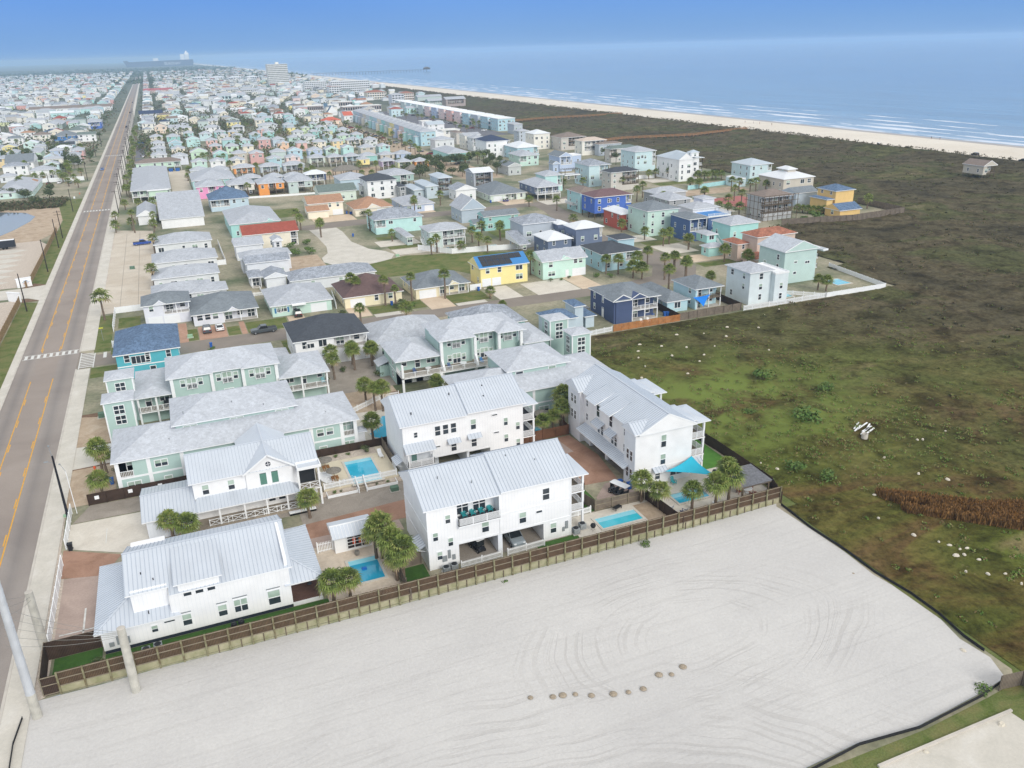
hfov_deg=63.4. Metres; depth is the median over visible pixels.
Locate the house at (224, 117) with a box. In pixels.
[221,115,230,119]
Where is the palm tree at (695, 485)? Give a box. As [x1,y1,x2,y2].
[680,479,706,508]
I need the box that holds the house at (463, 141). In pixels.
[459,132,480,148]
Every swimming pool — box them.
[341,456,384,485]
[344,554,388,585]
[368,415,386,438]
[591,508,646,530]
[669,487,711,504]
[825,278,851,285]
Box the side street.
[76,196,695,369]
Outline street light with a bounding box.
[44,445,67,516]
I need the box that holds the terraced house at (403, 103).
[400,101,417,110]
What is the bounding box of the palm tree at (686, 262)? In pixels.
[681,255,694,275]
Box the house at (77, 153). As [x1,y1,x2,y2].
[67,151,81,164]
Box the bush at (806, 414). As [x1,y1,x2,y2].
[791,405,821,423]
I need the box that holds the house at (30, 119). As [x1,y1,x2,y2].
[25,117,35,122]
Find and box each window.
[112,404,125,414]
[114,382,125,391]
[115,414,127,424]
[123,355,130,362]
[127,479,141,486]
[130,354,150,364]
[145,398,152,406]
[150,624,159,633]
[154,458,168,467]
[159,395,169,401]
[163,618,175,623]
[164,474,172,478]
[165,304,173,311]
[165,349,171,356]
[179,380,185,387]
[181,583,192,597]
[181,612,193,626]
[186,377,196,388]
[193,580,204,594]
[197,315,203,320]
[197,377,203,384]
[201,484,209,495]
[204,314,210,319]
[205,578,216,591]
[212,313,218,318]
[215,373,221,381]
[217,603,228,616]
[221,371,232,382]
[224,311,232,319]
[227,479,235,490]
[232,371,238,378]
[232,597,249,612]
[247,309,254,316]
[248,369,254,376]
[252,278,259,285]
[254,367,264,378]
[258,472,267,485]
[265,367,270,374]
[266,588,281,605]
[270,469,279,483]
[276,306,286,312]
[286,378,293,382]
[300,376,306,383]
[301,342,307,349]
[305,343,314,348]
[316,428,324,436]
[318,339,326,346]
[326,427,333,435]
[335,336,344,345]
[343,421,351,430]
[345,439,354,443]
[353,334,359,339]
[413,432,417,438]
[415,359,420,367]
[426,357,434,362]
[432,532,438,542]
[434,425,440,436]
[436,550,442,560]
[442,424,448,434]
[444,514,450,524]
[447,355,451,361]
[447,537,453,546]
[450,422,456,433]
[451,444,456,451]
[452,340,459,347]
[452,352,460,363]
[457,503,468,515]
[459,284,464,290]
[461,352,465,359]
[470,418,476,429]
[471,439,477,446]
[472,499,485,511]
[479,332,487,341]
[480,347,487,357]
[481,521,489,532]
[488,332,492,338]
[503,417,507,425]
[504,332,511,339]
[504,433,508,442]
[515,264,522,269]
[515,421,519,429]
[516,273,522,278]
[516,438,520,444]
[519,511,526,523]
[526,231,531,236]
[535,509,542,513]
[539,405,548,409]
[542,487,549,500]
[544,320,547,329]
[548,271,554,276]
[550,522,556,533]
[555,322,562,330]
[555,331,562,338]
[566,335,569,344]
[566,343,569,352]
[577,337,584,345]
[577,345,584,352]
[596,405,599,418]
[609,416,612,428]
[626,447,628,459]
[629,450,632,462]
[633,299,637,307]
[654,473,660,480]
[660,434,666,447]
[660,453,665,464]
[669,467,682,475]
[674,301,680,308]
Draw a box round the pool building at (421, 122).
[418,120,431,126]
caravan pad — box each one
[0,250,25,253]
[0,254,21,258]
[0,259,18,263]
[0,264,16,268]
[0,270,15,273]
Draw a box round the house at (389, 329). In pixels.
[363,315,439,358]
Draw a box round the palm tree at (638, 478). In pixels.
[629,468,654,501]
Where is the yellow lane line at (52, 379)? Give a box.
[0,102,131,565]
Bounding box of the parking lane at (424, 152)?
[320,123,503,178]
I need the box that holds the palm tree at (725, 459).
[716,456,736,489]
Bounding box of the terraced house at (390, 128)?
[388,120,414,135]
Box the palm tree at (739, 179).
[735,177,743,188]
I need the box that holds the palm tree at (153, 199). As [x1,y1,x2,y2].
[148,197,156,204]
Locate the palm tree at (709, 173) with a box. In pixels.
[705,171,711,180]
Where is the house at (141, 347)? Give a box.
[112,323,179,377]
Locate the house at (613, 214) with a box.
[602,205,627,229]
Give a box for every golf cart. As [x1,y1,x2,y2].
[469,539,485,553]
[608,479,629,494]
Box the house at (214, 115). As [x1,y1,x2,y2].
[210,113,219,119]
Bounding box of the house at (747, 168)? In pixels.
[725,158,773,186]
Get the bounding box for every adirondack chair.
[469,509,475,516]
[486,505,492,512]
[670,476,676,483]
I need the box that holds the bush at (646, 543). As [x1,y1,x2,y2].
[640,539,650,547]
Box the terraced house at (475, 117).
[469,113,493,126]
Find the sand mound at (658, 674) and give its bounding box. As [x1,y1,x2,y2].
[655,672,662,676]
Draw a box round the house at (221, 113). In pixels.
[219,111,228,116]
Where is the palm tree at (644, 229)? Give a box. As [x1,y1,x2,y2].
[640,226,650,239]
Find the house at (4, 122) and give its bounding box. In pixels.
[0,121,9,125]
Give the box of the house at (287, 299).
[261,282,332,316]
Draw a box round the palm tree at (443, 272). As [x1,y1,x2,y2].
[437,268,450,298]
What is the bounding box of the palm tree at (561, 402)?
[551,397,569,425]
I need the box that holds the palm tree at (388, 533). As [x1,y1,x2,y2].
[375,526,408,572]
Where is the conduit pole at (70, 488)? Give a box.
[58,463,76,512]
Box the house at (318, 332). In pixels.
[282,313,368,356]
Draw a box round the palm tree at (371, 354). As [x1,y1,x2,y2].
[364,341,379,364]
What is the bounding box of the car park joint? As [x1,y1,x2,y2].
[107,237,150,308]
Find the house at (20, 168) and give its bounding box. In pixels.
[2,162,30,175]
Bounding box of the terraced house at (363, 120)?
[361,111,384,124]
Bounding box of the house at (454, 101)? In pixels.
[442,96,465,106]
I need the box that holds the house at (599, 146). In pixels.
[594,141,621,155]
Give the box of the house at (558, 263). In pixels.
[529,246,587,279]
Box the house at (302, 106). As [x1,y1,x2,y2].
[295,105,306,108]
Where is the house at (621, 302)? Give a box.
[588,281,660,323]
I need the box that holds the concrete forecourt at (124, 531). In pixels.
[67,512,148,552]
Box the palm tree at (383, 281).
[377,274,387,305]
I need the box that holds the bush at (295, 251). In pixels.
[290,248,301,254]
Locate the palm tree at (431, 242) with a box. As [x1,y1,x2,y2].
[427,238,436,254]
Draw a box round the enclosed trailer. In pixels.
[0,239,15,249]
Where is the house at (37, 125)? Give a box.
[30,122,41,128]
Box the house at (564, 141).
[551,132,585,149]
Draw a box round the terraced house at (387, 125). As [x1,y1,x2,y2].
[384,119,408,133]
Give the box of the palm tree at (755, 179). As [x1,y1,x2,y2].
[752,177,760,190]
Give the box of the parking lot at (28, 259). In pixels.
[0,241,46,289]
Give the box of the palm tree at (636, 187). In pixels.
[633,185,641,201]
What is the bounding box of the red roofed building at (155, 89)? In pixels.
[143,87,172,92]
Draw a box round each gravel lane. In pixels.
[73,481,403,537]
[299,481,403,523]
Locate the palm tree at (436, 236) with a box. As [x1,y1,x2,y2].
[432,233,441,251]
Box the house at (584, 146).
[575,137,606,155]
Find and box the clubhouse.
[423,121,444,130]
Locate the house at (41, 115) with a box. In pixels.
[36,114,44,117]
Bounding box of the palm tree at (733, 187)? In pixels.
[730,184,739,200]
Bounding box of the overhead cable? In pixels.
[4,594,117,646]
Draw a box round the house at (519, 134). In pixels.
[513,128,529,141]
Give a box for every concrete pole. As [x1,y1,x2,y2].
[0,582,42,719]
[24,590,47,649]
[116,625,140,693]
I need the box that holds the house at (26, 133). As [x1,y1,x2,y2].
[19,131,35,138]
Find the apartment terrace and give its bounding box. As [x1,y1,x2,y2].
[0,92,55,97]
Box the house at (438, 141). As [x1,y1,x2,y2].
[429,136,453,150]
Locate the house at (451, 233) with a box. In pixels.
[393,222,466,246]
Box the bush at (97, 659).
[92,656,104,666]
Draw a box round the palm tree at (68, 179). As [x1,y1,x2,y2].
[64,177,72,185]
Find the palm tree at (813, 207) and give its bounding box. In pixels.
[809,205,817,213]
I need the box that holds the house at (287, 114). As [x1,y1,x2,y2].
[282,112,292,120]
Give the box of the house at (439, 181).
[405,172,452,198]
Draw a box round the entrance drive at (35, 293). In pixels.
[0,285,44,300]
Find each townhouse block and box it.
[110,380,367,487]
[134,342,329,424]
[151,231,227,297]
[373,312,553,392]
[441,342,609,412]
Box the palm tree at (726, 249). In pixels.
[717,243,732,261]
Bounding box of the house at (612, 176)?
[600,166,640,189]
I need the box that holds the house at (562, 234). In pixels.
[532,219,603,250]
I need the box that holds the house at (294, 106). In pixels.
[292,104,304,109]
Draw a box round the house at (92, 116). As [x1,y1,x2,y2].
[86,114,97,118]
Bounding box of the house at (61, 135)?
[55,130,77,142]
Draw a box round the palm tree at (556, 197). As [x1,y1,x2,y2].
[551,195,560,210]
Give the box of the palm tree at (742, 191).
[738,189,746,201]
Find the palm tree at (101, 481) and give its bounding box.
[84,469,112,491]
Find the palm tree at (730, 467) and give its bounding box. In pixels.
[714,461,745,499]
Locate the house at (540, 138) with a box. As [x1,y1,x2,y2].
[524,129,549,148]
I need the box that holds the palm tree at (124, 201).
[120,199,127,209]
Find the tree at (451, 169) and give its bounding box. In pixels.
[447,167,456,176]
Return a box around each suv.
[202,324,211,333]
[293,308,302,317]
[502,530,525,547]
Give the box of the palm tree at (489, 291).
[485,285,495,298]
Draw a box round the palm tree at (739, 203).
[733,201,744,214]
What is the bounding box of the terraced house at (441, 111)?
[437,107,458,119]
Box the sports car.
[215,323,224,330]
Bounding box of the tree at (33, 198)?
[28,195,41,201]
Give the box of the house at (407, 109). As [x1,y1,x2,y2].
[404,106,415,113]
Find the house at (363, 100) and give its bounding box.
[355,98,365,102]
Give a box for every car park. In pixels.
[101,231,153,314]
[135,145,144,157]
[337,111,505,135]
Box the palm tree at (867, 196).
[863,193,873,208]
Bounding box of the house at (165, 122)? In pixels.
[159,119,169,126]
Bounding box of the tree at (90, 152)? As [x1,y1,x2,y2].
[85,150,93,159]
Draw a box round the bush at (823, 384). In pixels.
[816,381,833,390]
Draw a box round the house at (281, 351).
[273,347,288,355]
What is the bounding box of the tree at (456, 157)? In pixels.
[452,153,460,160]
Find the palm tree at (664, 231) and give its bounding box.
[658,228,669,245]
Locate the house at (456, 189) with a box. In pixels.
[447,182,476,199]
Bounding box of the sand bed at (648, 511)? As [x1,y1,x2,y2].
[633,502,665,519]
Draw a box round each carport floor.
[459,527,565,562]
[587,443,623,474]
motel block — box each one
[35,108,55,111]
[50,110,74,116]
[80,106,92,113]
[130,166,170,202]
[135,157,181,169]
[164,91,179,95]
[215,87,267,93]
[216,92,245,99]
[303,104,381,111]
[331,101,352,107]
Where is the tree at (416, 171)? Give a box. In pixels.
[412,167,424,178]
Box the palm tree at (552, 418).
[546,408,560,427]
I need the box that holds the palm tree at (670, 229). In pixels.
[666,226,675,243]
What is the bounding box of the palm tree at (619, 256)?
[611,253,623,273]
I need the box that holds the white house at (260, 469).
[139,422,323,538]
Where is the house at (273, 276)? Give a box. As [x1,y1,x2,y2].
[245,266,287,287]
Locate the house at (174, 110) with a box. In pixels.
[171,108,182,113]
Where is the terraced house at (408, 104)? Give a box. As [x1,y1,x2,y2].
[405,102,423,105]
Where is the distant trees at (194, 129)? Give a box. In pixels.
[0,68,425,169]
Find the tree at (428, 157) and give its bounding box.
[424,154,434,160]
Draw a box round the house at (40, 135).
[32,132,52,141]
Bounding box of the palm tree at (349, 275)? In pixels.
[344,272,355,283]
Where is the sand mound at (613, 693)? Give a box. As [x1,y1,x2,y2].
[609,691,617,696]
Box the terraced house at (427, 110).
[423,105,442,116]
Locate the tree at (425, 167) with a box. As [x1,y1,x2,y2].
[420,164,429,171]
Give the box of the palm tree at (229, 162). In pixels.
[225,160,232,170]
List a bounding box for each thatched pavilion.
[332,164,360,175]
[404,164,415,169]
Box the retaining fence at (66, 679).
[54,486,782,694]
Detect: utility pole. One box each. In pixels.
[17,274,27,311]
[40,240,48,271]
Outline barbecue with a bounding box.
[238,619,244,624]
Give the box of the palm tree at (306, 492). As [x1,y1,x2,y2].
[295,487,322,518]
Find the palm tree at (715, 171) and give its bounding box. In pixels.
[712,170,719,179]
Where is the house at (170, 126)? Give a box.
[168,124,178,131]
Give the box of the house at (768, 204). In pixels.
[744,188,798,221]
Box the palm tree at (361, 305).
[353,302,365,321]
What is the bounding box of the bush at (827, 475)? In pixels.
[819,468,836,482]
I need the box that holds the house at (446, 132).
[437,128,459,136]
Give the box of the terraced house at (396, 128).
[393,121,418,137]
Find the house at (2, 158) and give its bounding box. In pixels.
[0,155,4,167]
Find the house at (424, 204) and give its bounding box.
[390,194,434,211]
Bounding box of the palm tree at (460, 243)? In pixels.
[456,240,465,249]
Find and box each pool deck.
[315,445,402,496]
[356,410,384,439]
[571,500,647,536]
[648,467,766,511]
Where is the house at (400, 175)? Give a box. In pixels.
[377,168,414,183]
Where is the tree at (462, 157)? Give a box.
[455,154,465,160]
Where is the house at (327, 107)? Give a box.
[325,105,337,113]
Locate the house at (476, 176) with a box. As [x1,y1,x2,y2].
[464,166,493,186]
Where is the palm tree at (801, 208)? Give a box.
[798,204,805,212]
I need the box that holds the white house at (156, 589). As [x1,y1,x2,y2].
[93,514,322,653]
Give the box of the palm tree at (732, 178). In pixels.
[727,176,735,191]
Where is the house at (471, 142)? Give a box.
[466,134,482,150]
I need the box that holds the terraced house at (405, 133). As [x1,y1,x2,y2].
[402,124,430,141]
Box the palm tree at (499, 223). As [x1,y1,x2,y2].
[494,220,505,240]
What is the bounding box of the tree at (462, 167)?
[456,165,466,176]
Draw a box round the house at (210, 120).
[206,118,217,124]
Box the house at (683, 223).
[669,207,731,241]
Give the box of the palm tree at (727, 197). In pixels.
[723,193,734,201]
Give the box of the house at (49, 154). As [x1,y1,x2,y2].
[43,153,58,157]
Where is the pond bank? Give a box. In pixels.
[0,205,62,242]
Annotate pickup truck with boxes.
[133,239,151,245]
[250,324,276,334]
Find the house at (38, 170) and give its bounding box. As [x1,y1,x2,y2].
[30,165,56,177]
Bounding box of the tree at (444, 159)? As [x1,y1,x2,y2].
[441,156,448,162]
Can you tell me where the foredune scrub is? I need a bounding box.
[301,76,1023,164]
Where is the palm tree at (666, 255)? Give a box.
[660,252,671,279]
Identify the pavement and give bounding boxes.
[0,78,135,405]
[0,368,89,767]
[81,78,140,351]
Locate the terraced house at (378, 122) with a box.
[375,116,399,130]
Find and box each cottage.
[149,134,162,141]
[151,140,164,146]
[151,145,165,152]
[151,151,166,157]
[166,133,179,141]
[168,139,182,149]
[170,145,184,152]
[171,152,188,164]
[174,125,191,133]
[183,130,193,138]
[185,135,199,146]
[189,147,208,160]
[189,166,205,172]
[191,158,207,167]
[198,131,211,140]
[204,124,219,132]
[205,137,216,146]
[209,143,221,152]
[209,157,225,167]
[212,149,227,161]
[213,129,225,138]
[213,165,228,169]
[216,133,227,142]
[221,137,234,147]
[224,143,238,154]
[227,129,238,136]
[228,156,244,169]
[230,149,247,162]
[231,124,244,132]
[231,132,242,137]
[232,163,254,176]
[239,137,249,146]
[239,173,260,188]
[241,143,253,153]
[248,131,260,141]
[248,149,264,163]
[256,127,266,135]
[256,136,270,148]
[258,122,277,130]
[258,162,280,176]
[262,129,273,137]
[264,172,283,180]
[265,154,281,166]
[269,148,285,161]
[270,136,283,146]
[276,140,288,150]
[281,161,304,173]
[282,122,293,130]
[283,153,300,161]
[283,171,303,187]
[286,125,294,133]
[286,146,302,158]
[287,134,299,144]
[291,129,303,137]
[295,140,307,150]
[300,125,309,133]
[301,133,315,143]
[303,169,326,184]
[305,146,322,155]
[307,129,318,137]
[307,154,325,166]
[308,122,316,127]
[311,138,326,147]
[314,124,325,133]
[320,120,331,128]
[322,128,332,136]
[322,133,332,142]
[322,145,338,157]
[325,153,343,166]
[327,124,336,132]
[329,138,342,148]
[336,127,348,133]
[336,132,349,142]
[339,144,353,154]
[342,152,359,164]
[344,136,360,147]
[350,131,362,138]
[356,156,369,168]
[357,143,374,154]
[359,152,377,164]
[362,136,377,146]
[375,143,389,153]
[377,151,394,159]
[378,157,394,169]
[393,150,410,159]
[394,158,412,170]
[411,157,428,169]
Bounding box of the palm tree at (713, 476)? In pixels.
[702,470,730,502]
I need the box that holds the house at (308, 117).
[302,114,313,121]
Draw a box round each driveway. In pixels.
[178,323,188,342]
[198,324,227,339]
[239,321,247,333]
[287,315,304,320]
[289,254,325,270]
[312,214,356,222]
[346,307,371,316]
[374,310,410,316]
[375,238,420,246]
[392,247,429,254]
[418,210,435,212]
[420,296,455,309]
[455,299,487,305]
[484,285,522,299]
[497,199,531,204]
[521,279,579,294]
[538,198,566,204]
[562,275,600,288]
[634,235,656,241]
[644,178,671,182]
[652,243,698,253]
[680,254,723,262]
[686,186,751,195]
[690,199,733,211]
[714,196,747,206]
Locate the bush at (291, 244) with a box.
[284,242,295,246]
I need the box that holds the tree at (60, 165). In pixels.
[59,162,71,171]
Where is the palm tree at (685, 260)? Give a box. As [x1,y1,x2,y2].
[679,257,692,276]
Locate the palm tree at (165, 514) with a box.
[153,508,179,536]
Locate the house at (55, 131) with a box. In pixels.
[49,128,63,134]
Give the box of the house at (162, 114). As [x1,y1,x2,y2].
[156,113,170,119]
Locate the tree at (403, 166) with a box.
[401,162,410,168]
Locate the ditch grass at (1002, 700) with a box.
[828,669,1023,767]
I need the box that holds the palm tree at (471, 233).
[466,226,477,242]
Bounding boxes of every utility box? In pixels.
[97,411,104,418]
[389,484,399,492]
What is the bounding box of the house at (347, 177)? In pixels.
[333,172,364,190]
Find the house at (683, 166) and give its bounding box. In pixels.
[656,150,704,181]
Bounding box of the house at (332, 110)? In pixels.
[323,103,337,114]
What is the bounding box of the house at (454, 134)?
[449,130,464,143]
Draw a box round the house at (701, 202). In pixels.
[677,195,720,212]
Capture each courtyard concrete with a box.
[325,356,396,393]
[345,385,395,412]
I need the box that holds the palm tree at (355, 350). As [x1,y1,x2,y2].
[344,342,361,369]
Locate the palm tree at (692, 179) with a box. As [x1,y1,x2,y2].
[687,177,694,184]
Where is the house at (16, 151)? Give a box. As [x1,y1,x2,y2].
[7,149,20,153]
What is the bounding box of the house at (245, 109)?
[242,108,255,111]
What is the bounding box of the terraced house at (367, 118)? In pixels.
[364,113,387,126]
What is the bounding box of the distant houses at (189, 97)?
[0,68,424,120]
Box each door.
[148,316,163,323]
[164,314,180,322]
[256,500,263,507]
[310,302,326,311]
[333,209,342,214]
[346,534,369,548]
[350,298,365,307]
[411,454,416,462]
[412,375,430,381]
[419,289,436,298]
[424,205,432,210]
[482,278,490,286]
[492,277,500,285]
[493,196,501,201]
[572,267,585,275]
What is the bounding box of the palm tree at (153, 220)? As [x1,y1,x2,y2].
[147,218,158,231]
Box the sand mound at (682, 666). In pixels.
[679,664,686,668]
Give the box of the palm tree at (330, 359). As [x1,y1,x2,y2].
[324,352,340,379]
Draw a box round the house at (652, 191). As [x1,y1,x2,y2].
[643,186,686,200]
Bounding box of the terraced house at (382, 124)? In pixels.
[379,117,404,132]
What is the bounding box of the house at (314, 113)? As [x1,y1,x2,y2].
[310,111,322,116]
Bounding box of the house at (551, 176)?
[534,167,579,190]
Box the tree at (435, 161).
[428,159,439,169]
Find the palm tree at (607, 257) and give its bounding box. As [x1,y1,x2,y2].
[600,254,611,273]
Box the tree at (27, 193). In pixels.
[19,189,32,197]
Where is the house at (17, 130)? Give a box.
[12,127,28,134]
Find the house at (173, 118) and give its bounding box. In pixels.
[165,116,177,124]
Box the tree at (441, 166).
[435,162,445,170]
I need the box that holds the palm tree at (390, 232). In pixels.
[388,228,395,240]
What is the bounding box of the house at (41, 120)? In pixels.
[33,117,46,124]
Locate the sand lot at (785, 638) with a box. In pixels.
[21,504,1002,767]
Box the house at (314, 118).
[311,115,322,122]
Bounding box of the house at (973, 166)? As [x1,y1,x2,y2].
[962,158,997,177]
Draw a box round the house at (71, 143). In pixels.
[59,141,75,146]
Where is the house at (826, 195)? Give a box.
[809,183,855,212]
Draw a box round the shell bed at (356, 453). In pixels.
[328,447,376,460]
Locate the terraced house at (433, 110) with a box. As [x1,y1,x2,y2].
[430,106,448,117]
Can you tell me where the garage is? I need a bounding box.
[823,201,861,215]
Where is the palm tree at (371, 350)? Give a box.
[363,340,378,365]
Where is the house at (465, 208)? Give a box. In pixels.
[450,193,485,222]
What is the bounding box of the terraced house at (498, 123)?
[488,116,514,130]
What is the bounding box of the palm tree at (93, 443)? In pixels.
[82,436,109,469]
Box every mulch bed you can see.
[22,283,45,288]
[22,299,38,302]
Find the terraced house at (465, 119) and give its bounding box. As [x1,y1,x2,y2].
[460,111,484,124]
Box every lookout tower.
[100,389,138,443]
[103,367,140,419]
[540,312,569,354]
[561,326,592,354]
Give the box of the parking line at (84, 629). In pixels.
[59,531,106,636]
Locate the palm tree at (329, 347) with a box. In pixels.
[321,343,337,367]
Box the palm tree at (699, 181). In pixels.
[695,178,702,188]
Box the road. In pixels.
[0,77,139,707]
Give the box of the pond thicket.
[0,196,69,211]
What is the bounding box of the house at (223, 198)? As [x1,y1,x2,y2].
[206,186,248,211]
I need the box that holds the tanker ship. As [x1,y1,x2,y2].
[123,51,192,66]
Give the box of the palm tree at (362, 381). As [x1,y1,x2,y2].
[355,376,372,403]
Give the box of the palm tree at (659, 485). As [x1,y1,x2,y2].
[648,479,672,508]
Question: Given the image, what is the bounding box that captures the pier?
[311,67,429,74]
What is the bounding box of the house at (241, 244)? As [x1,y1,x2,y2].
[231,234,282,260]
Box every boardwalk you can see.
[516,112,622,121]
[604,127,747,140]
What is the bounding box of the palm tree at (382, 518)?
[362,509,397,558]
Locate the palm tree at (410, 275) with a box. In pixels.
[405,272,415,300]
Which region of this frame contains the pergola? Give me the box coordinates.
[733,464,771,495]
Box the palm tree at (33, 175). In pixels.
[30,173,38,177]
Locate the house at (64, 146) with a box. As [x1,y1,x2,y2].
[56,145,72,152]
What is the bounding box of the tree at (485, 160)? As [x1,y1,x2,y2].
[481,158,492,166]
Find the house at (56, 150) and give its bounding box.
[49,147,63,158]
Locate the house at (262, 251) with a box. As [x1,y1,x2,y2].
[237,247,291,273]
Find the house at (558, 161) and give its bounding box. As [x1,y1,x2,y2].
[548,150,580,172]
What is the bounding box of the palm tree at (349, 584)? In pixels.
[335,566,362,596]
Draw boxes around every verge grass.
[0,302,36,387]
[32,198,82,283]
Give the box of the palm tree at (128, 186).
[124,184,130,197]
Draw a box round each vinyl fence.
[41,176,83,182]
[46,555,63,641]
[63,504,72,549]
[112,304,142,331]
[217,240,226,264]
[248,192,314,198]
[322,351,369,363]
[353,391,398,411]
[418,241,533,253]
[470,283,480,290]
[636,174,653,178]
[688,181,725,189]
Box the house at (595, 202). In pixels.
[580,188,632,219]
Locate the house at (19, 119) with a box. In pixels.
[16,115,27,122]
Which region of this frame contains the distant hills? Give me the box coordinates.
[0,70,120,74]
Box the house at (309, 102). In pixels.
[305,100,314,104]
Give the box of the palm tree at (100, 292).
[89,288,112,319]
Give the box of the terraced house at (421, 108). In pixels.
[417,104,436,114]
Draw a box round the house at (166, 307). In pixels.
[140,291,191,323]
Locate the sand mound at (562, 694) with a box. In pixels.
[559,692,566,697]
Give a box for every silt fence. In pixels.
[8,717,22,767]
[781,503,984,650]
[812,681,999,767]
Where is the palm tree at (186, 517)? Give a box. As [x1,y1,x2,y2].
[173,511,202,535]
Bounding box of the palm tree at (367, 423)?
[361,410,381,438]
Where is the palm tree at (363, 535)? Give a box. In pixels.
[359,521,384,558]
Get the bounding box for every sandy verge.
[67,464,116,508]
[77,417,110,447]
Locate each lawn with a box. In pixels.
[52,647,102,680]
[90,365,116,377]
[94,315,112,352]
[105,593,397,670]
[118,316,140,327]
[187,329,198,340]
[227,325,241,335]
[245,317,287,332]
[273,208,299,217]
[281,340,290,351]
[367,303,403,313]
[376,235,396,239]
[383,197,441,202]
[388,243,423,249]
[405,564,429,588]
[407,300,426,308]
[446,291,488,302]
[489,229,509,237]
[538,535,579,548]
[576,489,594,511]
[639,239,679,245]
[652,177,725,185]
[692,439,721,468]
[696,259,742,266]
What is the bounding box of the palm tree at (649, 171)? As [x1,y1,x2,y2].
[646,169,652,178]
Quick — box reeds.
[874,485,1023,529]
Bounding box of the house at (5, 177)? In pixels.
[0,173,17,182]
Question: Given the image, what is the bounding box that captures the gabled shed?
[136,201,156,224]
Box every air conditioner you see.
[153,640,162,649]
[441,564,450,572]
[450,561,458,570]
[571,526,580,535]
[578,521,587,530]
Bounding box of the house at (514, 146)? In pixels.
[504,141,539,157]
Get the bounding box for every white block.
[380,372,537,470]
[398,438,588,570]
[565,363,710,488]
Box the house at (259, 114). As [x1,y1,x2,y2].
[256,112,266,117]
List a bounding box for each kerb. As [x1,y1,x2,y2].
[0,86,132,410]
[0,369,76,723]
[79,88,137,351]
[877,708,1012,767]
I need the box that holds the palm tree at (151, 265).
[143,262,159,285]
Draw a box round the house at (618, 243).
[579,233,641,271]
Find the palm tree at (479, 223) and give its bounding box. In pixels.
[476,221,487,239]
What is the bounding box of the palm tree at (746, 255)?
[740,248,755,260]
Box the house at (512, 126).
[507,122,522,133]
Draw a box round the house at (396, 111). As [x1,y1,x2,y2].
[389,107,402,116]
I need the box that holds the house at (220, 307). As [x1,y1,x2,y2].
[189,291,258,326]
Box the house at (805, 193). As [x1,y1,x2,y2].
[781,185,817,206]
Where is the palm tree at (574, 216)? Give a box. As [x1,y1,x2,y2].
[567,214,578,221]
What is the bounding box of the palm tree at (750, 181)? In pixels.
[746,179,753,191]
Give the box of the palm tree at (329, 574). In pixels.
[316,567,347,600]
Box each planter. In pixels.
[326,486,358,498]
[367,477,397,489]
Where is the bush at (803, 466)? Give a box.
[783,458,807,471]
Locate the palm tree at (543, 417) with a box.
[535,413,550,429]
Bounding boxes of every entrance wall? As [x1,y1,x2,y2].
[6,292,21,301]
[15,276,31,287]
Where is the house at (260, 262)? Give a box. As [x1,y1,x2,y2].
[242,251,289,277]
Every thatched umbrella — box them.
[319,456,331,469]
[326,467,340,480]
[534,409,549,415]
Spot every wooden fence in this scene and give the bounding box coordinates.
[0,296,19,341]
[24,227,56,287]
[38,631,102,696]
[86,436,387,505]
[381,436,393,462]
[398,551,421,599]
[523,416,568,442]
[572,492,594,510]
[595,489,644,510]
[645,489,683,527]
[655,303,678,319]
[679,303,741,319]
[693,427,782,502]
[716,292,741,305]
[781,197,904,225]
[998,671,1023,690]
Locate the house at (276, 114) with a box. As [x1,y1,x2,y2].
[273,112,283,118]
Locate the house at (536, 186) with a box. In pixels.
[518,177,561,199]
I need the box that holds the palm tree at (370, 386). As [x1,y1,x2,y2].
[366,381,379,410]
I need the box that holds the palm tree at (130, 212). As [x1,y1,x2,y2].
[126,209,135,232]
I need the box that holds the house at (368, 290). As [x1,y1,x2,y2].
[331,273,403,308]
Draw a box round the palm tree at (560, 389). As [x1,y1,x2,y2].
[549,383,567,419]
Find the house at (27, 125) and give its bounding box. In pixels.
[24,122,36,127]
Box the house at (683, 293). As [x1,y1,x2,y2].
[639,274,724,311]
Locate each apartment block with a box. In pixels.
[192,76,207,78]
[227,76,242,78]
[303,81,326,90]
[326,86,340,93]
[328,80,369,93]
[364,90,386,99]
[388,93,403,103]
[399,91,413,99]
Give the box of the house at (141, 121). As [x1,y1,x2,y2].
[137,120,147,129]
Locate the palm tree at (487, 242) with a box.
[481,236,491,252]
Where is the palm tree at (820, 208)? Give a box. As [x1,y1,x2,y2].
[815,206,823,212]
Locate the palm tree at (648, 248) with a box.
[642,246,653,262]
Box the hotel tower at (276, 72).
[265,62,288,86]
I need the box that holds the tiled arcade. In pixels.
[320,117,341,123]
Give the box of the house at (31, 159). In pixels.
[4,153,38,168]
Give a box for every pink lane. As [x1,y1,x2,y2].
[310,519,403,547]
[559,441,573,452]
[597,482,633,499]
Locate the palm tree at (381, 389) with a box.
[371,378,390,410]
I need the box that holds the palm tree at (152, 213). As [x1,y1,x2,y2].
[147,211,156,227]
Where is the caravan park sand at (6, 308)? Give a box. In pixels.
[0,302,14,329]
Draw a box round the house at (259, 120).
[254,117,264,126]
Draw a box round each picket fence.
[323,477,355,489]
[364,461,396,480]
[461,549,502,567]
[507,538,544,555]
[571,505,590,517]
[591,326,612,334]
[743,293,825,310]
[787,290,825,295]
[825,262,885,297]
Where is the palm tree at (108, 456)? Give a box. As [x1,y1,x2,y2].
[93,447,110,472]
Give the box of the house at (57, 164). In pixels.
[44,160,61,171]
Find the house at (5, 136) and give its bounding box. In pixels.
[0,132,17,143]
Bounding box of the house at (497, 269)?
[468,251,529,286]
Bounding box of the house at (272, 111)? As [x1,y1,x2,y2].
[269,109,281,115]
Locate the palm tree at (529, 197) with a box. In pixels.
[524,195,533,206]
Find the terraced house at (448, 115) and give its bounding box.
[444,109,466,120]

